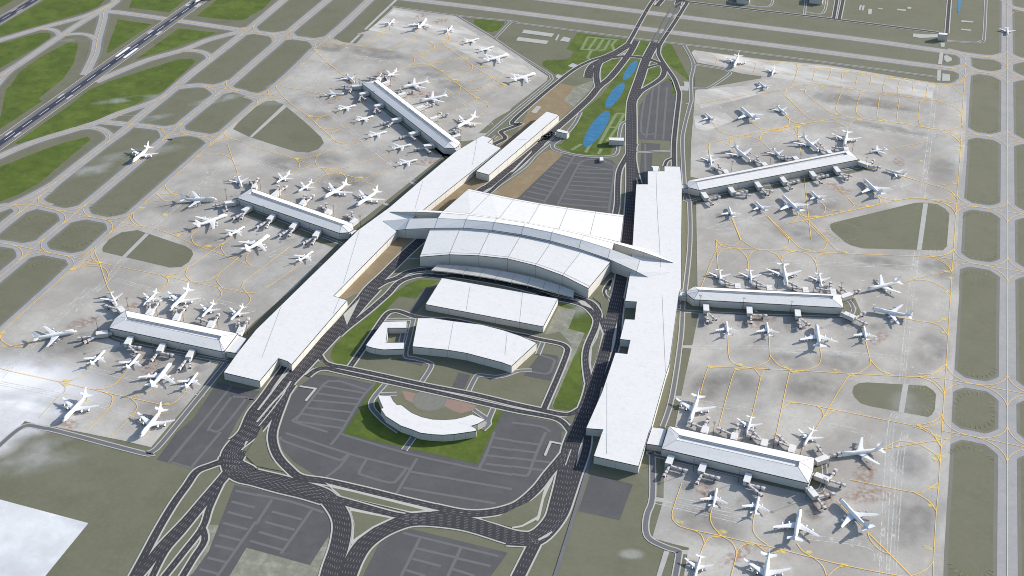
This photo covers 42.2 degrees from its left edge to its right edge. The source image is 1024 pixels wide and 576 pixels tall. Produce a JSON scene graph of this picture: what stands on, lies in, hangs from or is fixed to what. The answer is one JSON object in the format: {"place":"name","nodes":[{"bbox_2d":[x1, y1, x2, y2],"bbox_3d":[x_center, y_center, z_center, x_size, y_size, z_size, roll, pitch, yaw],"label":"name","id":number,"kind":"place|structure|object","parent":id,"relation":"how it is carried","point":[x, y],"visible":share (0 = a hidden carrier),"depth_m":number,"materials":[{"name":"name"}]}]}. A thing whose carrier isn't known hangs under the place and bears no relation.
{"place":"outdoors","nodes":[
{"label":"outdoors","id":0,"kind":"place"},
{"bbox_2d":[299,385,562,455],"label":"pavement","id":1,"kind":"structure","parent":0,"point":[314,389],"depth_m":2086.00,"materials":[{"name":"concrete"}]},
{"bbox_2d":[402,391,475,412],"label":"plaza","id":2,"kind":"structure","parent":0,"point":[458,406],"depth_m":2083.84,"materials":[{"name":"beige concrete"}]},
{"bbox_2d":[413,392,446,410],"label":"plaza circle","id":3,"kind":"object","parent":2,"relation":"on","point":[426,401],"visible":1,"depth_m":2089.23,"materials":[{"name":"grey concrete"}]},
{"bbox_2d":[318,372,565,456],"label":"courtyard","id":4,"kind":"structure","parent":0,"point":[443,413],"depth_m":2074.12,"materials":[{"name":"grey concrete"}]},
{"bbox_2d":[340,84,575,297],"bbox_3d":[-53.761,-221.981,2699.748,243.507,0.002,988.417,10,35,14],"label":"dirt","id":5,"kind":"structure","parent":0,"point":[551,101],"depth_m":2695.68,"materials":[{"name":"brown soil"}]},
{"bbox_2d":[22,33,948,575],"bbox_3d":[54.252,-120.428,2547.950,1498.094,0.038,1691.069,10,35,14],"label":"infield","id":6,"kind":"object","parent":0,"point":[896,227],"visible":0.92,"depth_m":2522.68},
{"bbox_2d":[425,278,557,331],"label":"parking garage","id":7,"kind":"structure","parent":0,"point":[523,310],"depth_m":2298.07,"materials":[{"name":"concrete"}]},
{"bbox_2d":[0,0,986,575],"bbox_3d":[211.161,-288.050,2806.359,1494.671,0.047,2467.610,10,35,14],"label":"service road","id":8,"kind":"structure","parent":0,"point":[488,422],"depth_m":2215.20,"materials":[{"name":"grey asphalt"}]},
{"bbox_2d":[0,0,987,575],"bbox_3d":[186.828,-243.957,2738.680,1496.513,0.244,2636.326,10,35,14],"label":"kerb","id":9,"kind":"structure","parent":8,"relation":"on","point":[388,318],"depth_m":2140.96,"materials":[{"name":"concrete"}]},
{"bbox_2d":[12,22,1002,575],"bbox_3d":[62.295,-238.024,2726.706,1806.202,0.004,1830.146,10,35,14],"label":"shoulder stripe","id":10,"kind":"object","parent":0,"point":[828,234],"visible":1,"depth_m":2485.45,"materials":[{"name":"paint"}]},
{"bbox_2d":[0,0,1023,575],"bbox_3d":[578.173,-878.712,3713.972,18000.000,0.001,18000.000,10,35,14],"label":"ground","id":11,"kind":"structure","parent":0,"point":[116,500],"depth_m":2490.16,"materials":[{"name":"green plant"}]},
{"bbox_2d":[0,500,87,575],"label":"pale slab","id":12,"kind":"structure","parent":11,"relation":"on","point":[35,542],"depth_m":1824.41,"materials":[{"name":"concrete"}]},
{"bbox_2d":[0,0,207,149],"bbox_3d":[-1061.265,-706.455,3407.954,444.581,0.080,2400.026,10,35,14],"label":"runway","id":13,"kind":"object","parent":11,"relation":"on","point":[30,121],"visible":1,"depth_m":3121.71,"materials":[{"name":"grey asphalt"}]},
{"bbox_2d":[109,310,237,357],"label":"pier","id":14,"kind":"structure","parent":11,"relation":"on","point":[209,341],"depth_m":2208.25,"materials":[{"name":"white concrete"}]},
{"bbox_2d":[226,335,246,357],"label":"link bridge","id":15,"kind":"structure","parent":11,"relation":"on","point":[236,345],"depth_m":2185.73,"materials":[{"name":"concrete"}]},
{"bbox_2d":[237,188,353,238],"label":"pier","id":16,"kind":"structure","parent":11,"relation":"on","point":[306,217],"depth_m":2543.55,"materials":[{"name":"white concrete"}]},
{"bbox_2d":[0,0,688,410],"bbox_3d":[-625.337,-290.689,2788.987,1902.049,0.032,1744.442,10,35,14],"label":"grass","id":17,"kind":"structure","parent":11,"relation":"on","point":[32,84],"depth_m":3042.11,"materials":[{"name":"green plant"}]},
{"bbox_2d":[223,135,500,387],"bbox_3d":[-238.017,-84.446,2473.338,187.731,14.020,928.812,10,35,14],"label":"concourse","id":18,"kind":"structure","parent":11,"relation":"on","point":[292,329],"depth_m":2339.43,"materials":[{"name":"concrete"}]},
{"bbox_2d":[366,321,406,354],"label":"office","id":19,"kind":"structure","parent":11,"relation":"on","point":[378,343],"depth_m":2202.61,"materials":[{"name":"concrete"}]},
{"bbox_2d":[188,81,592,575],"bbox_3d":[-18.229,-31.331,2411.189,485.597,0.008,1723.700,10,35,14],"label":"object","id":20,"kind":"object","parent":11,"relation":"on","point":[251,562],"visible":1,"depth_m":1804.59,"materials":[{"name":"grey concrete"}]},
{"bbox_2d":[362,79,460,153],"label":"pier","id":21,"kind":"structure","parent":11,"relation":"on","point":[415,119],"depth_m":2898.99,"materials":[{"name":"white concrete"}]},
{"bbox_2d":[157,81,675,575],"bbox_3d":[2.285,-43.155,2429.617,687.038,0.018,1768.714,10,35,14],"label":"car park","id":22,"kind":"structure","parent":11,"relation":"on","point":[601,497],"depth_m":1962.75,"materials":[{"name":"grey asphalt"}]},
{"bbox_2d":[167,82,667,575],"bbox_3d":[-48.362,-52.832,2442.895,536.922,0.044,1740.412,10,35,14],"label":"car park lane","id":23,"kind":"structure","parent":22,"relation":"on","point":[485,455],"depth_m":1983.31,"materials":[{"name":"grey asphalt"}]},
{"bbox_2d":[344,382,502,463],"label":"car park lawn","id":24,"kind":"structure","parent":22,"relation":"on","point":[365,423],"depth_m":2014.40,"materials":[{"name":"green plant"}]},
{"bbox_2d":[378,395,485,440],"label":"crescent hotel","id":25,"kind":"structure","parent":24,"relation":"on","point":[402,418],"depth_m":2024.56,"materials":[{"name":"concrete"}]},
{"bbox_2d":[412,318,536,372],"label":"hotel","id":26,"kind":"structure","parent":11,"relation":"on","point":[504,350],"depth_m":2195.74,"materials":[{"name":"concrete"}]},
{"bbox_2d":[0,8,966,575],"bbox_3d":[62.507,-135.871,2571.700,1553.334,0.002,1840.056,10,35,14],"label":"apron","id":27,"kind":"object","parent":11,"relation":"on","point":[918,522],"visible":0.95,"depth_m":2380.12,"materials":[{"name":"grey concrete"}]},
{"bbox_2d":[0,360,94,450],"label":"pale dust","id":28,"kind":"object","parent":27,"relation":"on","point":[18,407],"visible":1,"depth_m":2093.07,"materials":[{"name":"white"}]},
{"bbox_2d":[32,326,76,346],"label":"jumbo jet","id":29,"kind":"object","parent":27,"relation":"on","point":[53,335],"visible":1,"depth_m":2211.71,"materials":[{"name":"white metal"}]},
{"bbox_2d":[62,388,98,421],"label":"jumbo jet","id":30,"kind":"object","parent":27,"relation":"on","point":[75,407],"visible":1,"depth_m":2057.73,"materials":[{"name":"white metal"}]},
{"bbox_2d":[77,330,111,343],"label":"boarding gate","id":31,"kind":"structure","parent":27,"relation":"on","point":[103,334],"depth_m":2213.05,"materials":[{"name":"metal"}]},
{"bbox_2d":[123,336,141,354],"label":"boarding gate","id":32,"kind":"structure","parent":27,"relation":"on","point":[128,342],"depth_m":2191.35,"materials":[{"name":"metal"}]},
{"bbox_2d":[137,401,174,437],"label":"jumbo jet","id":33,"kind":"object","parent":27,"relation":"on","point":[151,422],"visible":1,"depth_m":2030.37,"materials":[{"name":"white metal"}]},
{"bbox_2d":[138,362,174,387],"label":"jumbo jet","id":34,"kind":"object","parent":27,"relation":"on","point":[159,376],"visible":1,"depth_m":2123.03,"materials":[{"name":"white metal"}]},
{"bbox_2d":[150,342,173,361],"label":"boarding gate","id":35,"kind":"structure","parent":27,"relation":"on","point":[161,348],"depth_m":2176.33,"materials":[{"name":"metal"}]},
{"bbox_2d":[167,283,199,310],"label":"jumbo jet","id":36,"kind":"object","parent":27,"relation":"on","point":[180,299],"visible":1,"depth_m":2310.60,"materials":[{"name":"white metal"}]},
{"bbox_2d":[177,348,195,370],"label":"boarding gate","id":37,"kind":"structure","parent":27,"relation":"on","point":[190,355],"depth_m":2163.11,"materials":[{"name":"metal"}]},
{"bbox_2d":[178,372,200,387],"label":"narrow body jet","id":38,"kind":"object","parent":27,"relation":"on","point":[190,381],"visible":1,"depth_m":2116.33,"materials":[{"name":"white metal"}]},
{"bbox_2d":[179,191,216,206],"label":"jumbo jet","id":39,"kind":"object","parent":27,"relation":"on","point":[198,198],"visible":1,"depth_m":2599.23,"materials":[{"name":"white metal"}]},
{"bbox_2d":[197,313,219,327],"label":"boarding gate","id":40,"kind":"structure","parent":27,"relation":"on","point":[211,324],"depth_m":2253.85,"materials":[{"name":"metal"}]},
{"bbox_2d":[193,213,226,228],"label":"jumbo jet","id":41,"kind":"object","parent":27,"relation":"on","point":[210,221],"visible":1,"depth_m":2530.35,"materials":[{"name":"white metal"}]},
{"bbox_2d":[212,200,238,211],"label":"boarding gate","id":42,"kind":"structure","parent":27,"relation":"on","point":[231,203],"depth_m":2585.20,"materials":[{"name":"metal"}]},
{"bbox_2d":[232,205,253,219],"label":"boarding gate","id":43,"kind":"structure","parent":27,"relation":"on","point":[247,209],"depth_m":2561.80,"materials":[{"name":"metal"}]},
{"bbox_2d":[239,234,269,251],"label":"jumbo jet","id":44,"kind":"object","parent":27,"relation":"on","point":[258,243],"visible":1,"depth_m":2465.09,"materials":[{"name":"white metal"}]},
{"bbox_2d":[278,222,298,236],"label":"boarding gate","id":45,"kind":"structure","parent":27,"relation":"on","point":[293,226],"depth_m":2509.57,"materials":[{"name":"metal"}]},
{"bbox_2d":[301,229,321,244],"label":"boarding gate","id":46,"kind":"structure","parent":27,"relation":"on","point":[316,235],"depth_m":2486.00,"materials":[{"name":"metal"}]},
{"bbox_2d":[323,178,352,198],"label":"jumbo jet","id":47,"kind":"object","parent":27,"relation":"on","point":[333,190],"visible":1,"depth_m":2639.44,"materials":[{"name":"white metal"}]},
{"bbox_2d":[356,185,384,206],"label":"jumbo jet","id":48,"kind":"object","parent":27,"relation":"on","point":[366,198],"visible":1,"depth_m":2617.59,"materials":[{"name":"white metal"}]},
{"bbox_2d":[401,76,429,88],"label":"jumbo jet","id":49,"kind":"object","parent":27,"relation":"on","point":[414,84],"visible":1,"depth_m":3058.29,"materials":[{"name":"white metal"}]},
{"bbox_2d":[419,90,447,102],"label":"jumbo jet","id":50,"kind":"object","parent":27,"relation":"on","point":[432,97],"visible":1,"depth_m":2998.15,"materials":[{"name":"white metal"}]},
{"bbox_2d":[456,111,481,128],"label":"jumbo jet","id":51,"kind":"object","parent":27,"relation":"on","point":[463,121],"visible":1,"depth_m":2902.98,"materials":[{"name":"white metal"}]},
{"bbox_2d":[2,26,937,575],"bbox_3d":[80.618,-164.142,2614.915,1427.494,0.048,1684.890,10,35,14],"label":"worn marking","id":52,"kind":"object","parent":27,"relation":"on","point":[720,348],"visible":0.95,"depth_m":2225.60,"materials":[{"name":"paint"}]},
{"bbox_2d":[2,34,961,565],"bbox_3d":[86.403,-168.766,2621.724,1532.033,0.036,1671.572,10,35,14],"label":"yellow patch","id":53,"kind":"object","parent":27,"relation":"on","point":[738,364],"visible":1,"depth_m":2374.24,"materials":[{"name":"yellow paint"}]},
{"bbox_2d":[369,9,935,130],"bbox_3d":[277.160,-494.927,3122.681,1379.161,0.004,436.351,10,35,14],"label":"apron stand","id":54,"kind":"object","parent":27,"relation":"on","point":[509,63],"visible":1,"depth_m":3172.31,"materials":[{"name":"concrete"}]},
{"bbox_2d":[662,454,687,477],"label":"boarding gate","id":55,"kind":"structure","parent":27,"relation":"on","point":[669,461],"depth_m":1959.39,"materials":[{"name":"metal"}]},
{"bbox_2d":[676,392,715,421],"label":"jumbo jet","id":56,"kind":"object","parent":27,"relation":"on","point":[694,408],"visible":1,"depth_m":2078.28,"materials":[{"name":"white metal"}]},
{"bbox_2d":[687,416,709,433],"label":"boarding gate","id":57,"kind":"structure","parent":27,"relation":"on","point":[704,429],"depth_m":2039.25,"materials":[{"name":"metal"}]},
{"bbox_2d":[685,554,713,575],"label":"narrow body jet","id":58,"kind":"object","parent":27,"relation":"on","point":[697,566],"visible":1,"depth_m":1794.20,"materials":[{"name":"white metal"}]},
{"bbox_2d":[695,462,720,484],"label":"boarding gate","id":59,"kind":"structure","parent":27,"relation":"on","point":[701,470],"depth_m":1946.18,"materials":[{"name":"metal"}]},
{"bbox_2d":[703,303,716,323],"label":"boarding gate","id":60,"kind":"structure","parent":27,"relation":"on","point":[705,308],"depth_m":2296.36,"materials":[{"name":"metal"}]},
{"bbox_2d":[700,488,727,506],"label":"narrow body jet","id":61,"kind":"object","parent":27,"relation":"on","point":[714,498],"visible":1,"depth_m":1904.50,"materials":[{"name":"white metal"}]},
{"bbox_2d":[716,423,739,439],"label":"boarding gate","id":62,"kind":"structure","parent":27,"relation":"on","point":[734,435],"depth_m":2026.51,"materials":[{"name":"metal"}]},
{"bbox_2d":[726,141,751,161],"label":"jumbo jet","id":63,"kind":"object","parent":27,"relation":"on","point":[747,158],"visible":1,"depth_m":2796.49,"materials":[{"name":"white metal"}]},
{"bbox_2d":[727,187,750,197],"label":"boarding gate","id":64,"kind":"structure","parent":27,"relation":"on","point":[731,191],"depth_m":2652.76,"materials":[{"name":"metal"}]},
{"bbox_2d":[737,413,762,434],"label":"narrow body jet","id":65,"kind":"object","parent":27,"relation":"on","point":[748,425],"visible":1,"depth_m":2047.49,"materials":[{"name":"white metal"}]},
{"bbox_2d":[738,107,763,119],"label":"wide body jet","id":66,"kind":"object","parent":27,"relation":"on","point":[747,113],"visible":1,"depth_m":2952.38,"materials":[{"name":"white metal"}]},
{"bbox_2d":[743,472,765,496],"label":"boarding gate","id":67,"kind":"structure","parent":27,"relation":"on","point":[747,479],"depth_m":1927.42,"materials":[{"name":"metal"}]},
{"bbox_2d":[742,495,769,514],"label":"narrow body jet","id":68,"kind":"object","parent":27,"relation":"on","point":[756,505],"visible":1,"depth_m":1893.17,"materials":[{"name":"white metal"}]},
{"bbox_2d":[746,306,767,323],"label":"boarding gate","id":69,"kind":"structure","parent":27,"relation":"on","point":[749,311],"depth_m":2293.11,"materials":[{"name":"metal"}]},
{"bbox_2d":[746,428,768,446],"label":"boarding gate","id":70,"kind":"structure","parent":27,"relation":"on","point":[764,442],"depth_m":2017.02,"materials":[{"name":"metal"}]},
{"bbox_2d":[744,550,790,575],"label":"jumbo jet","id":71,"kind":"object","parent":27,"relation":"on","point":[765,571],"visible":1,"depth_m":1789.20,"materials":[{"name":"white metal"}]},
{"bbox_2d":[766,261,801,285],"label":"jumbo jet","id":72,"kind":"object","parent":27,"relation":"on","point":[784,274],"visible":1,"depth_m":2408.64,"materials":[{"name":"white metal"}]},
{"bbox_2d":[774,434,795,452],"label":"boarding gate","id":73,"kind":"structure","parent":27,"relation":"on","point":[792,448],"depth_m":2006.44,"materials":[{"name":"metal"}]},
{"bbox_2d":[780,195,808,211],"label":"wide body jet","id":74,"kind":"object","parent":27,"relation":"on","point":[790,203],"visible":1,"depth_m":2617.15,"materials":[{"name":"white metal"}]},
{"bbox_2d":[773,508,819,541],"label":"jumbo jet","id":75,"kind":"object","parent":27,"relation":"on","point":[797,525],"visible":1,"depth_m":1856.54,"materials":[{"name":"white metal"}]},
{"bbox_2d":[794,308,810,328],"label":"boarding gate","id":76,"kind":"structure","parent":27,"relation":"on","point":[797,313],"depth_m":2287.10,"materials":[{"name":"metal"}]},
{"bbox_2d":[793,131,819,151],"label":"jumbo jet","id":77,"kind":"object","parent":27,"relation":"on","point":[811,144],"visible":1,"depth_m":2841.66,"materials":[{"name":"white metal"}]},
{"bbox_2d":[798,426,822,445],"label":"narrow body jet","id":78,"kind":"object","parent":27,"relation":"on","point":[808,437],"visible":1,"depth_m":2023.94,"materials":[{"name":"white metal"}]},
{"bbox_2d":[800,324,837,346],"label":"jumbo jet","id":79,"kind":"object","parent":27,"relation":"on","point":[818,336],"visible":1,"depth_m":2239.75,"materials":[{"name":"white metal"}]},
{"bbox_2d":[805,486,834,509],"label":"boarding gate","id":80,"kind":"structure","parent":27,"relation":"on","point":[812,494],"depth_m":1910.70,"materials":[{"name":"metal"}]},
{"bbox_2d":[814,444,840,465],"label":"boarding gate","id":81,"kind":"structure","parent":27,"relation":"on","point":[822,459],"depth_m":1975.85,"materials":[{"name":"metal"}]},
{"bbox_2d":[812,468,845,487],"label":"boarding gate","id":82,"kind":"structure","parent":27,"relation":"on","point":[817,476],"depth_m":1939.78,"materials":[{"name":"metal"}]},
{"bbox_2d":[838,285,860,300],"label":"boarding gate","id":83,"kind":"structure","parent":27,"relation":"on","point":[846,295],"depth_m":2347.38,"materials":[{"name":"metal"}]},
{"bbox_2d":[840,311,867,325],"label":"boarding gate","id":84,"kind":"structure","parent":27,"relation":"on","point":[849,316],"depth_m":2291.64,"materials":[{"name":"metal"}]},
{"bbox_2d":[839,498,878,530],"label":"jumbo jet","id":85,"kind":"object","parent":27,"relation":"on","point":[851,515],"visible":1,"depth_m":1877.16,"materials":[{"name":"white metal"}]},
{"bbox_2d":[839,437,885,463],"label":"jumbo jet","id":86,"kind":"object","parent":27,"relation":"on","point":[861,451],"visible":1,"depth_m":1991.87,"materials":[{"name":"white metal"}]},
{"bbox_2d":[862,179,890,194],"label":"wide body jet","id":87,"kind":"object","parent":27,"relation":"on","point":[872,187],"visible":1,"depth_m":2678.76,"materials":[{"name":"white metal"}]},
{"bbox_2d":[867,275,902,293],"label":"jumbo jet","id":88,"kind":"object","parent":27,"relation":"on","point":[882,284],"visible":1,"depth_m":2375.69,"materials":[{"name":"white metal"}]},
{"bbox_2d":[871,304,913,323],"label":"jumbo jet","id":89,"kind":"object","parent":27,"relation":"on","point":[892,313],"visible":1,"depth_m":2303.59,"materials":[{"name":"white metal"}]},
{"bbox_2d":[431,265,573,297],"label":"drop off canopy","id":90,"kind":"object","parent":11,"relation":"on","point":[516,278],"visible":1,"depth_m":2378.53,"materials":[{"name":"concrete"}]},
{"bbox_2d":[0,0,1023,575],"bbox_3d":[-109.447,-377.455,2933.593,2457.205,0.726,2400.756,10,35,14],"label":"taxiway","id":91,"kind":"structure","parent":11,"relation":"on","point":[1004,440],"depth_m":2780.00,"materials":[{"name":"concrete"}]},
{"bbox_2d":[131,141,157,162],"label":"jumbo jet","id":92,"kind":"object","parent":91,"relation":"on","point":[139,155],"visible":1,"depth_m":2757.14,"materials":[{"name":"white metal"}]},
{"bbox_2d":[0,0,1023,575],"bbox_3d":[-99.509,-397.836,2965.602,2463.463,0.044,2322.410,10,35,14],"label":"taxiway shoulder","id":93,"kind":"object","parent":11,"relation":"on","point":[96,18],"visible":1,"depth_m":2804.36},
{"bbox_2d":[476,111,558,180],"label":"long hall","id":94,"kind":"structure","parent":11,"relation":"on","point":[514,149],"depth_m":2791.21,"materials":[{"name":"concrete"}]},
{"bbox_2d":[420,189,623,297],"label":"terminal","id":95,"kind":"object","parent":11,"relation":"on","point":[582,273],"visible":0.97,"depth_m":2440.80,"materials":[{"name":"concrete"}]},
{"bbox_2d":[383,218,668,277],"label":"arched bridge","id":96,"kind":"structure","parent":11,"relation":"on","point":[622,264],"depth_m":2455.50,"materials":[{"name":"concrete"}]},
{"bbox_2d":[391,210,673,262],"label":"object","id":97,"kind":"structure","parent":11,"relation":"on","point":[627,249],"depth_m":2449.89,"materials":[{"name":"concrete"}]},
{"bbox_2d":[609,137,623,145],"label":"pump house","id":98,"kind":"structure","parent":11,"relation":"on","point":[616,140],"depth_m":2830.62,"materials":[{"name":"concrete"}]},
{"bbox_2d":[586,166,681,472],"bbox_3d":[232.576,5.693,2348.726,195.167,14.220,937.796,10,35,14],"label":"concourse","id":99,"kind":"structure","parent":11,"relation":"on","point":[621,421],"depth_m":2220.12,"materials":[{"name":"concrete"}]},
{"bbox_2d":[646,427,666,451],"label":"link bridge","id":100,"kind":"structure","parent":11,"relation":"on","point":[656,438],"depth_m":2003.65,"materials":[{"name":"concrete"}]},
{"bbox_2d":[661,426,814,489],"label":"pier","id":101,"kind":"structure","parent":11,"relation":"on","point":[790,469],"depth_m":1966.19,"materials":[{"name":"white glass"}]},
{"bbox_2d":[686,286,843,313],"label":"pier","id":102,"kind":"structure","parent":11,"relation":"on","point":[775,300],"depth_m":2318.03,"materials":[{"name":"white glass"}]},
{"bbox_2d":[687,150,858,195],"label":"pier","id":103,"kind":"structure","parent":11,"relation":"on","point":[765,174],"depth_m":2709.73,"materials":[{"name":"white glass"}]},
{"bbox_2d":[129,0,950,575],"bbox_3d":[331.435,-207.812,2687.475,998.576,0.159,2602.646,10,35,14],"label":"road","id":104,"kind":"structure","parent":0,"point":[339,560],"depth_m":2039.81,"materials":[{"name":"grey asphalt"}]},
{"bbox_2d":[244,260,608,538],"bbox_3d":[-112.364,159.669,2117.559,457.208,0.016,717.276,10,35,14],"label":"traffic island","id":105,"kind":"structure","parent":104,"relation":"on","point":[256,454],"depth_m":1900.37,"materials":[{"name":"beige concrete"}]},
{"bbox_2d":[122,0,972,575],"bbox_3d":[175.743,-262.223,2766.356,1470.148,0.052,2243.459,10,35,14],"label":"service strip","id":106,"kind":"object","parent":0,"point":[686,88],"visible":1,"depth_m":2963.07,"materials":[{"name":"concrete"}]},
{"bbox_2d":[570,36,624,153],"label":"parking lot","id":107,"kind":"structure","parent":0,"point":[616,114],"depth_m":2961.32,"materials":[{"name":"grey asphalt"}]},
{"bbox_2d":[553,2,681,575],"bbox_3d":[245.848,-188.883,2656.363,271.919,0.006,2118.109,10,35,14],"label":"path","id":108,"kind":"structure","parent":0,"point":[573,515],"depth_m":1910.06,"materials":[{"name":"concrete"}]},
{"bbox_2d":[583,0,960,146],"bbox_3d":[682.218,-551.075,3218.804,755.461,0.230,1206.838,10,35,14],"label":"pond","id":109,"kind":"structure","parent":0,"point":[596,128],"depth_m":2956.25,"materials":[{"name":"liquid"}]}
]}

